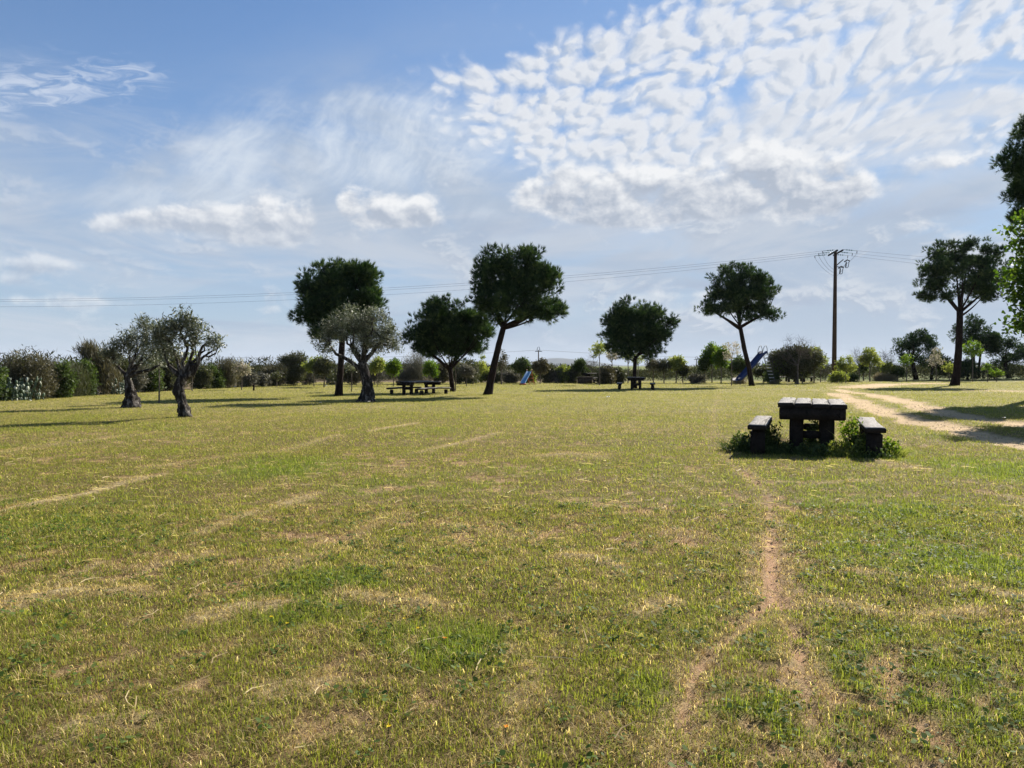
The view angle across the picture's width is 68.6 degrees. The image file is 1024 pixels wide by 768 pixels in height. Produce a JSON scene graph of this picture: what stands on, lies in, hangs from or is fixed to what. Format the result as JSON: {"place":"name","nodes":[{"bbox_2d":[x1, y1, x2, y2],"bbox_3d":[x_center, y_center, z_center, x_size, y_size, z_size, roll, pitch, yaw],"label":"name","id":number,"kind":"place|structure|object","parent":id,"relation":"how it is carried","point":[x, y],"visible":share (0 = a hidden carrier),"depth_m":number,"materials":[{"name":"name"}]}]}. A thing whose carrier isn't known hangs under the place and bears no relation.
{"place":"outdoors","nodes":[
{"label":"outdoors","id":0,"kind":"place"},
{"bbox_2d":[0,366,1023,767],"bbox_3d":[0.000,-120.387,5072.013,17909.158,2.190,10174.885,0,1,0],"label":"ground","id":1,"kind":"structure","parent":0,"point":[686,684],"depth_m":4.74,"materials":[{"name":"green plant"}]},
{"bbox_2d":[0,362,12,400],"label":"shrub","id":2,"kind":"object","parent":1,"relation":"on","point":[3,369],"visible":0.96,"depth_m":29.62,"materials":[{"name":"green plant"}]},
{"bbox_2d":[0,377,25,400],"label":"prickly pear","id":3,"kind":"object","parent":1,"relation":"on","point":[18,393],"visible":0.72,"depth_m":29.86,"materials":[{"name":"green plant"}]},
{"bbox_2d":[7,376,44,399],"bbox_3d":[-20.165,0.183,30.866,1.956,1.029,0.947,0,1,0],"label":"prickly pear","id":4,"kind":"object","parent":1,"relation":"on","point":[28,391],"visible":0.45,"depth_m":30.69,"materials":[{"name":"green plant"}]},
{"bbox_2d":[0,344,61,398],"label":"shrub","id":5,"kind":"object","parent":1,"relation":"on","point":[32,370],"visible":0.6,"depth_m":31.52,"materials":[{"name":"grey plant"}]},
{"bbox_2d":[48,358,80,397],"bbox_3d":[-20.009,-0.188,33.321,1.463,1.944,1.364,0,1,0],"label":"shrub","id":6,"kind":"object","parent":1,"relation":"on","point":[68,386],"visible":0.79,"depth_m":33.16,"materials":[{"name":"green plant"}]},
{"bbox_2d":[62,357,95,396],"bbox_3d":[-20.142,-0.173,34.403,2.034,2.433,2.106,1,2,43],"label":"shrub","id":7,"kind":"object","parent":1,"relation":"on","point":[81,377],"visible":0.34,"depth_m":34.38,"materials":[{"name":"green plant"}]},
{"bbox_2d":[68,358,101,395],"bbox_3d":[-20.321,-0.263,35.572,1.492,2.010,1.424,0,1,0],"label":"shrub","id":8,"kind":"object","parent":1,"relation":"on","point":[93,380],"visible":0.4,"depth_m":35.46,"materials":[{"name":"green plant"}]},
{"bbox_2d":[67,335,123,394],"bbox_3d":[-20.288,-0.804,36.840,2.515,3.186,1.922,0,1,0],"label":"shrub","id":9,"kind":"object","parent":1,"relation":"on","point":[106,369],"visible":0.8,"depth_m":36.52,"materials":[{"name":"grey plant"}]},
{"bbox_2d":[103,346,131,392],"bbox_3d":[-20.279,-0.699,38.221,1.880,2.529,1.751,0,1,0],"label":"shrub","id":10,"kind":"object","parent":1,"relation":"on","point":[123,364],"visible":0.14,"depth_m":38.03,"materials":[{"name":"green plant"}]},
{"bbox_2d":[96,313,174,407],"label":"olive tree","id":11,"kind":"object","parent":1,"relation":"on","point":[131,399],"visible":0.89,"depth_m":25.48,"materials":[{"name":"green plant"}]},
{"bbox_2d":[127,357,152,391],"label":"shrub","id":12,"kind":"object","parent":1,"relation":"on","point":[139,380],"visible":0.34,"depth_m":39.44,"materials":[{"name":"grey plant"}]},
{"bbox_2d":[141,365,166,391],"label":"shrub","id":13,"kind":"object","parent":1,"relation":"on","point":[153,385],"visible":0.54,"depth_m":40.96,"materials":[{"name":"green plant"}]},
{"bbox_2d":[148,349,170,402],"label":"sapling","id":14,"kind":"object","parent":1,"relation":"on","point":[161,359],"visible":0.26,"depth_m":28.35,"materials":[{"name":"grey plant"}]},
{"bbox_2d":[156,355,185,390],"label":"shrub","id":15,"kind":"object","parent":1,"relation":"on","point":[168,378],"visible":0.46,"depth_m":42.50,"materials":[{"name":"green plant"}]},
{"bbox_2d":[146,302,227,416],"bbox_3d":[-8.895,-0.611,20.370,2.329,3.267,1.170,0,1,0],"label":"olive tree","id":16,"kind":"object","parent":1,"relation":"on","point":[164,340],"visible":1,"depth_m":20.28,"materials":[{"name":"green plant"}]},
{"bbox_2d":[189,364,213,388],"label":"shrub","id":17,"kind":"object","parent":1,"relation":"on","point":[202,377],"visible":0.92,"depth_m":45.44,"materials":[{"name":"green plant"}]},
{"bbox_2d":[206,363,227,388],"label":"shrub","id":18,"kind":"object","parent":1,"relation":"on","point":[217,381],"visible":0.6,"depth_m":46.45,"materials":[{"name":"green plant"}]},
{"bbox_2d":[214,356,243,387],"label":"shrub","id":19,"kind":"object","parent":1,"relation":"on","point":[228,375],"visible":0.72,"depth_m":47.44,"materials":[{"name":"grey plant"}]},
{"bbox_2d":[231,358,253,389],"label":"sapling","id":20,"kind":"object","parent":1,"relation":"on","point":[240,369],"visible":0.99,"depth_m":43.65,"materials":[{"name":"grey plant"}]},
{"bbox_2d":[237,369,260,386],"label":"shrub","id":21,"kind":"object","parent":1,"relation":"on","point":[251,379],"visible":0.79,"depth_m":49.81,"materials":[{"name":"grey plant"}]},
{"bbox_2d":[255,371,271,386],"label":"shrub","id":22,"kind":"object","parent":1,"relation":"on","point":[263,379],"visible":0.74,"depth_m":51.00,"materials":[{"name":"grey plant"}]},
{"bbox_2d":[255,361,289,385],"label":"shrub","id":23,"kind":"object","parent":1,"relation":"on","point":[270,369],"visible":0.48,"depth_m":52.34,"materials":[{"name":"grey plant"}]},
{"bbox_2d":[275,350,308,385],"bbox_3d":[-15.739,-1.054,53.816,2.729,2.834,1.875,0,1,0],"label":"shrub","id":24,"kind":"object","parent":1,"relation":"on","point":[296,371],"visible":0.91,"depth_m":53.49,"materials":[{"name":"green plant"}]},
{"bbox_2d":[301,355,321,385],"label":"young tree","id":25,"kind":"object","parent":1,"relation":"on","point":[307,365],"visible":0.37,"depth_m":49.70,"materials":[{"name":"green plant"}]},
{"bbox_2d":[310,353,336,386],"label":"young tree","id":26,"kind":"object","parent":1,"relation":"on","point":[325,366],"visible":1,"depth_m":48.55,"materials":[{"name":"green plant"}]},
{"bbox_2d":[287,256,388,395],"bbox_3d":[-8.098,-2.700,34.990,4.886,6.703,3.250,0,1,0],"label":"pine tree","id":27,"kind":"object","parent":1,"relation":"on","point":[325,291],"visible":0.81,"depth_m":34.42,"materials":[{"name":"green plant"}]},
{"bbox_2d":[343,362,360,384],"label":"shrub","id":28,"kind":"object","parent":1,"relation":"on","point":[355,378],"visible":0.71,"depth_m":56.46,"materials":[{"name":"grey plant"}]},
{"bbox_2d":[307,302,407,401],"bbox_3d":[-6.063,-1.231,29.561,3.998,4.133,1.773,0,1,0],"label":"olive tree","id":29,"kind":"object","parent":1,"relation":"on","point":[374,339],"visible":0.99,"depth_m":29.37,"materials":[{"name":"green plant"}]},
{"bbox_2d":[358,357,389,384],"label":"shrub","id":30,"kind":"object","parent":1,"relation":"on","point":[382,375],"visible":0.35,"depth_m":56.61,"materials":[{"name":"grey plant"}]},
{"bbox_2d":[368,354,385,385],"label":"young tree","id":31,"kind":"object","parent":1,"relation":"on","point":[376,365],"visible":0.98,"depth_m":52.26,"materials":[{"name":"green plant"}]},
{"bbox_2d":[383,358,402,385],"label":"young tree","id":32,"kind":"object","parent":1,"relation":"on","point":[393,366],"visible":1,"depth_m":51.04,"materials":[{"name":"green plant"}]},
{"bbox_2d":[401,351,428,383],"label":"shrub","id":33,"kind":"object","parent":1,"relation":"on","point":[416,368],"visible":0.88,"depth_m":58.02,"materials":[{"name":"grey plant"}]},
{"bbox_2d":[396,381,441,394],"bbox_3d":[-4.570,0.183,36.845,1.050,0.653,2.272,1,2,33],"label":"picnic table","id":34,"kind":"object","parent":1,"relation":"on","point":[403,384],"visible":0.97,"depth_m":36.20,"materials":[{"name":"brown wood"}]},
{"bbox_2d":[421,359,439,377],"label":"young tree","id":35,"kind":"object","parent":1,"relation":"on","point":[430,368],"visible":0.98,"depth_m":55.09,"materials":[{"name":"green plant"}]},
{"bbox_2d":[431,361,448,382],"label":"shrub","id":36,"kind":"object","parent":1,"relation":"on","point":[443,375],"visible":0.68,"depth_m":59.70,"materials":[{"name":"green plant"}]},
{"bbox_2d":[398,292,496,391],"bbox_3d":[-3.472,-2.248,40.359,5.461,5.503,3.509,0,1,0],"label":"pine tree","id":37,"kind":"object","parent":1,"relation":"on","point":[442,328],"visible":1,"depth_m":39.84,"materials":[{"name":"green plant"}]},
{"bbox_2d":[456,363,476,385],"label":"young tree","id":38,"kind":"object","parent":1,"relation":"on","point":[466,370],"visible":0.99,"depth_m":51.02,"materials":[{"name":"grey plant"}]},
{"bbox_2d":[453,357,481,383],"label":"shrub","id":39,"kind":"object","parent":1,"relation":"on","point":[459,380],"visible":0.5,"depth_m":58.05,"materials":[{"name":"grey plant"}]},
{"bbox_2d":[476,355,489,382],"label":"shrub","id":40,"kind":"object","parent":1,"relation":"on","point":[482,366],"visible":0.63,"depth_m":61.52,"materials":[{"name":"green plant"}]},
{"bbox_2d":[497,349,509,384],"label":"young tree","id":41,"kind":"object","parent":1,"relation":"on","point":[501,363],"visible":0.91,"depth_m":56.71,"materials":[{"name":"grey plant"}]},
{"bbox_2d":[502,367,520,382],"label":"shrub","id":42,"kind":"object","parent":1,"relation":"on","point":[511,376],"visible":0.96,"depth_m":61.48,"materials":[{"name":"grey plant"}]},
{"bbox_2d":[0,348,1023,385],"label":"scrub","id":43,"kind":"object","parent":1,"relation":"on","point":[1014,371],"visible":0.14,"depth_m":72.04,"materials":[{"name":"green plant"}]},
{"bbox_2d":[1,405,1023,767],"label":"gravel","id":44,"kind":"structure","parent":1,"relation":"on","point":[809,563],"depth_m":5.40,"materials":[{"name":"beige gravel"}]},
{"bbox_2d":[467,241,569,394],"bbox_3d":[0.318,-3.214,36.862,5.191,7.740,3.467,0,1,0],"label":"pine tree","id":45,"kind":"object","parent":1,"relation":"on","point":[526,281],"visible":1,"depth_m":36.31,"materials":[{"name":"green plant"}]},
{"bbox_2d":[510,356,530,379],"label":"young tree","id":46,"kind":"object","parent":1,"relation":"on","point":[521,365],"visible":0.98,"depth_m":59.72,"materials":[{"name":"green plant"}]},
{"bbox_2d":[531,357,551,383],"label":"young tree","id":47,"kind":"object","parent":1,"relation":"on","point":[540,366],"visible":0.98,"depth_m":58.08,"materials":[{"name":"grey plant"}]},
{"bbox_2d":[544,369,565,382],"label":"shrub","id":48,"kind":"object","parent":1,"relation":"on","point":[554,377],"visible":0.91,"depth_m":61.44,"materials":[{"name":"green plant"}]},
{"bbox_2d":[556,363,571,382],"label":"shrub","id":49,"kind":"object","parent":1,"relation":"on","point":[564,379],"visible":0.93,"depth_m":61.46,"materials":[{"name":"green plant"}]},
{"bbox_2d":[566,366,581,382],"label":"shrub","id":50,"kind":"object","parent":1,"relation":"on","point":[573,375],"visible":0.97,"depth_m":61.45,"materials":[{"name":"green plant"}]},
{"bbox_2d":[572,358,589,373],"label":"young tree","id":51,"kind":"object","parent":1,"relation":"on","point":[580,365],"visible":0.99,"depth_m":61.48,"materials":[{"name":"green plant"}]},
{"bbox_2d":[588,340,610,384],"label":"sapling","id":52,"kind":"object","parent":1,"relation":"on","point":[599,349],"visible":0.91,"depth_m":55.18,"materials":[{"name":"green plant"}]},
{"bbox_2d":[594,363,616,383],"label":"shrub","id":53,"kind":"object","parent":1,"relation":"on","point":[607,375],"visible":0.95,"depth_m":58.09,"materials":[{"name":"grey plant"}]},
{"bbox_2d":[614,365,627,383],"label":"shrub","id":54,"kind":"object","parent":1,"relation":"on","point":[620,376],"visible":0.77,"depth_m":59.70,"materials":[{"name":"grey plant"}]},
{"bbox_2d":[596,294,680,387],"bbox_3d":[7.825,-2.661,46.535,5.368,6.038,3.565,0,1,0],"label":"pine tree","id":55,"kind":"object","parent":1,"relation":"on","point":[639,331],"visible":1,"depth_m":46.07,"materials":[{"name":"green plant"}]},
{"bbox_2d":[644,358,664,382],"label":"young tree","id":56,"kind":"object","parent":1,"relation":"on","point":[650,365],"visible":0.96,"depth_m":61.53,"materials":[{"name":"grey plant"}]},
{"bbox_2d":[655,358,671,382],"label":"young tree","id":57,"kind":"object","parent":1,"relation":"on","point":[665,366],"visible":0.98,"depth_m":61.58,"materials":[{"name":"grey plant"}]},
{"bbox_2d":[667,354,687,382],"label":"young tree","id":58,"kind":"object","parent":1,"relation":"on","point":[677,362],"visible":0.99,"depth_m":61.50,"materials":[{"name":"green plant"}]},
{"bbox_2d":[687,371,708,382],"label":"shrub","id":59,"kind":"object","parent":1,"relation":"on","point":[693,378],"visible":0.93,"depth_m":61.58,"materials":[{"name":"grey plant"}]},
{"bbox_2d":[696,357,711,382],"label":"young tree","id":60,"kind":"object","parent":1,"relation":"on","point":[704,365],"visible":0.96,"depth_m":61.55,"materials":[{"name":"green plant"}]},
{"bbox_2d":[698,341,717,382],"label":"young tree","id":61,"kind":"object","parent":1,"relation":"on","point":[709,350],"visible":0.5,"depth_m":61.49,"materials":[{"name":"green plant"}]},
{"bbox_2d":[710,344,730,382],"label":"young tree","id":62,"kind":"object","parent":1,"relation":"on","point":[717,360],"visible":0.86,"depth_m":59.72,"materials":[{"name":"green plant"}]},
{"bbox_2d":[722,341,740,385],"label":"sapling","id":63,"kind":"object","parent":1,"relation":"on","point":[729,356],"visible":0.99,"depth_m":53.78,"materials":[{"name":"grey plant"}]},
{"bbox_2d":[726,354,745,373],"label":"young tree","id":64,"kind":"object","parent":1,"relation":"on","point":[738,364],"visible":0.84,"depth_m":61.40,"materials":[{"name":"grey plant"}]},
{"bbox_2d":[712,430,765,451],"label":"weed clump","id":65,"kind":"object","parent":1,"relation":"on","point":[725,446],"visible":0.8,"depth_m":12.36,"materials":[{"name":"green plant"}]},
{"bbox_2d":[693,260,786,385],"bbox_3d":[15.944,-4.250,52.385,6.620,8.998,3.945,0,1,0],"label":"pine tree","id":66,"kind":"object","parent":1,"relation":"on","point":[737,294],"visible":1,"depth_m":52.00,"materials":[{"name":"green plant"}]},
{"bbox_2d":[732,346,774,383],"bbox_3d":[18.481,-1.428,57.051,4.018,3.025,0.756,-1,2,-28],"label":"playground slide","id":67,"kind":"object","parent":1,"relation":"on","point":[756,359],"visible":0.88,"depth_m":57.12,"materials":[{"name":"blue paint"}]},
{"bbox_2d":[747,416,771,454],"bbox_3d":[4.285,0.866,12.889,0.320,0.544,2.408,1,1,21],"label":"bench","id":68,"kind":"object","parent":1,"relation":"on","point":[758,425],"visible":0.91,"depth_m":11.90,"materials":[{"name":"grey wood"}]},
{"bbox_2d":[743,441,783,454],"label":"weed clump","id":69,"kind":"object","parent":1,"relation":"on","point":[768,450],"visible":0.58,"depth_m":11.95,"materials":[{"name":"green plant"}]},
{"bbox_2d":[745,421,792,449],"bbox_3d":[4.325,0.872,12.492,1.101,0.520,0.973,-1,2,-42],"label":"weed clump","id":70,"kind":"object","parent":1,"relation":"on","point":[773,439],"visible":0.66,"depth_m":12.46,"materials":[{"name":"green plant"}]},
{"bbox_2d":[762,368,781,383],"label":"shrub","id":71,"kind":"object","parent":1,"relation":"on","point":[776,376],"visible":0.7,"depth_m":59.76,"materials":[{"name":"green plant"}]},
{"bbox_2d":[773,440,808,454],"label":"weed clump","id":72,"kind":"object","parent":1,"relation":"on","point":[787,447],"visible":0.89,"depth_m":11.93,"materials":[{"name":"green plant"}]},
{"bbox_2d":[774,334,820,383],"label":"bare tree","id":73,"kind":"object","parent":1,"relation":"on","point":[797,364],"visible":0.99,"depth_m":58.28,"materials":[{"name":"grey plant"}]},
{"bbox_2d":[766,342,829,383],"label":"round tree","id":74,"kind":"object","parent":1,"relation":"on","point":[813,364],"visible":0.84,"depth_m":59.47,"materials":[{"name":"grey plant"}]},
{"bbox_2d":[778,397,846,449],"bbox_3d":[5.179,0.695,12.970,1.048,0.831,2.253,1,1,21],"label":"picnic table","id":75,"kind":"object","parent":1,"relation":"on","point":[827,413],"visible":0.88,"depth_m":12.05,"materials":[{"name":"brown wood"}]},
{"bbox_2d":[806,420,819,447],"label":"weed clump","id":76,"kind":"object","parent":1,"relation":"on","point":[814,426],"visible":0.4,"depth_m":12.76,"materials":[{"name":"green plant"}]},
{"bbox_2d":[793,444,842,458],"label":"weed clump","id":77,"kind":"object","parent":1,"relation":"on","point":[811,451],"visible":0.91,"depth_m":11.57,"materials":[{"name":"green plant"}]},
{"bbox_2d":[816,249,856,371],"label":"utility pole","id":78,"kind":"object","parent":1,"relation":"on","point":[834,331],"visible":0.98,"depth_m":67.49,"materials":[{"name":"brown wood"}]},
{"bbox_2d":[826,371,849,382],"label":"shrub","id":79,"kind":"object","parent":1,"relation":"on","point":[836,376],"visible":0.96,"depth_m":63.41,"materials":[{"name":"green plant"}]},
{"bbox_2d":[818,440,857,455],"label":"weed clump","id":80,"kind":"object","parent":1,"relation":"on","point":[833,443],"visible":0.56,"depth_m":11.76,"materials":[{"name":"green plant"}]},
{"bbox_2d":[834,354,857,382],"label":"young tree","id":81,"kind":"object","parent":1,"relation":"on","point":[843,366],"visible":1,"depth_m":61.61,"materials":[{"name":"green plant"}]},
{"bbox_2d":[811,412,886,450],"bbox_3d":[5.302,0.824,11.881,1.351,0.741,1.277,0,1,0],"label":"weed clump","id":82,"kind":"object","parent":1,"relation":"on","point":[848,430],"visible":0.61,"depth_m":11.90,"materials":[{"name":"green plant"}]},
{"bbox_2d":[833,437,867,457],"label":"weed clump","id":83,"kind":"object","parent":1,"relation":"on","point":[857,452],"visible":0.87,"depth_m":11.58,"materials":[{"name":"green plant"}]},
{"bbox_2d":[855,347,884,380],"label":"young tree","id":84,"kind":"object","parent":1,"relation":"on","point":[874,361],"visible":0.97,"depth_m":67.38,"materials":[{"name":"green plant"}]},
{"bbox_2d":[857,417,885,457],"bbox_3d":[5.943,0.879,12.486,0.330,0.544,2.609,1,1,22],"label":"bench","id":85,"kind":"object","parent":1,"relation":"on","point":[872,428],"visible":0.81,"depth_m":11.41,"materials":[{"name":"grey wood"}]},
{"bbox_2d":[860,446,899,459],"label":"weed clump","id":86,"kind":"object","parent":1,"relation":"on","point":[885,454],"visible":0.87,"depth_m":11.24,"materials":[{"name":"green plant"}]},
{"bbox_2d":[871,371,899,380],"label":"dry bush","id":87,"kind":"object","parent":1,"relation":"on","point":[883,376],"visible":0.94,"depth_m":69.79,"materials":[{"name":"grey plant"}]},
{"bbox_2d":[879,360,898,380],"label":"young tree","id":88,"kind":"object","parent":1,"relation":"on","point":[887,367],"visible":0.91,"depth_m":69.77,"materials":[{"name":"plant"}]},
{"bbox_2d":[883,436,916,457],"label":"weed clump","id":89,"kind":"object","parent":1,"relation":"on","point":[887,444],"visible":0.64,"depth_m":11.49,"materials":[{"name":"green plant"}]},
{"bbox_2d":[890,327,940,379],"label":"pine tree","id":90,"kind":"object","parent":1,"relation":"on","point":[913,343],"visible":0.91,"depth_m":71.99,"materials":[{"name":"green plant"}]},
{"bbox_2d":[925,347,945,380],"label":"sapling","id":91,"kind":"object","parent":1,"relation":"on","point":[936,357],"visible":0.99,"depth_m":67.67,"materials":[{"name":"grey plant"}]},
{"bbox_2d":[924,351,953,379],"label":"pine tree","id":92,"kind":"object","parent":1,"relation":"on","point":[945,357],"visible":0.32,"depth_m":72.15,"materials":[{"name":"green plant"}]},
{"bbox_2d":[911,235,1012,385],"bbox_3d":[32.278,-5.248,53.673,7.493,10.991,4.231,0,1,0],"label":"pine tree","id":93,"kind":"object","parent":1,"relation":"on","point":[978,279],"visible":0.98,"depth_m":53.27,"materials":[{"name":"green plant"}]},
{"bbox_2d":[960,357,981,379],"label":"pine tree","id":94,"kind":"object","parent":1,"relation":"on","point":[967,364],"visible":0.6,"depth_m":71.99,"materials":[{"name":"green plant"}]},
{"bbox_2d":[962,337,983,381],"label":"sapling","id":95,"kind":"object","parent":1,"relation":"on","point":[970,350],"visible":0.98,"depth_m":67.62,"materials":[{"name":"green plant"}]},
{"bbox_2d":[947,313,1002,377],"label":"pine tree","id":96,"kind":"object","parent":1,"relation":"on","point":[974,330],"visible":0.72,"depth_m":74.63,"materials":[{"name":"green plant"}]},
{"bbox_2d":[976,331,1007,377],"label":"pine tree","id":97,"kind":"object","parent":1,"relation":"on","point":[1001,349],"visible":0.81,"depth_m":74.61,"materials":[{"name":"green plant"}]},
{"bbox_2d":[985,335,1023,377],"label":"pine tree","id":98,"kind":"object","parent":1,"relation":"on","point":[1017,355],"visible":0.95,"depth_m":74.48,"materials":[{"name":"green plant"}]},
{"bbox_2d":[987,112,1023,225],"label":"pine tree","id":99,"kind":"object","parent":1,"relation":"on","point":[1013,167],"visible":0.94,"depth_m":33.79,"materials":[{"name":"green plant"}]},
{"bbox_2d":[991,208,1023,339],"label":"mulberry tree","id":100,"kind":"object","parent":1,"relation":"on","point":[1016,277],"visible":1,"depth_m":20.05,"materials":[{"name":"green plant"}]},
{"bbox_2d":[0,0,1023,365],"label":"sky","id":101,"kind":"structure","parent":0,"point":[161,151],"materials":[{"name":"blue"}]},
{"bbox_2d":[250,358,1023,365],"bbox_3d":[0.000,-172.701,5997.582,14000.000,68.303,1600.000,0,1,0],"label":"hills","id":102,"kind":"structure","parent":0,"point":[556,361],"depth_m":5499.14,"materials":[{"name":"green plant"}]},
{"bbox_2d":[827,383,1023,449],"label":"dirt track","id":103,"kind":"structure","parent":0,"point":[939,426],"depth_m":21.67,"materials":[{"name":"bare sandy dirt"}]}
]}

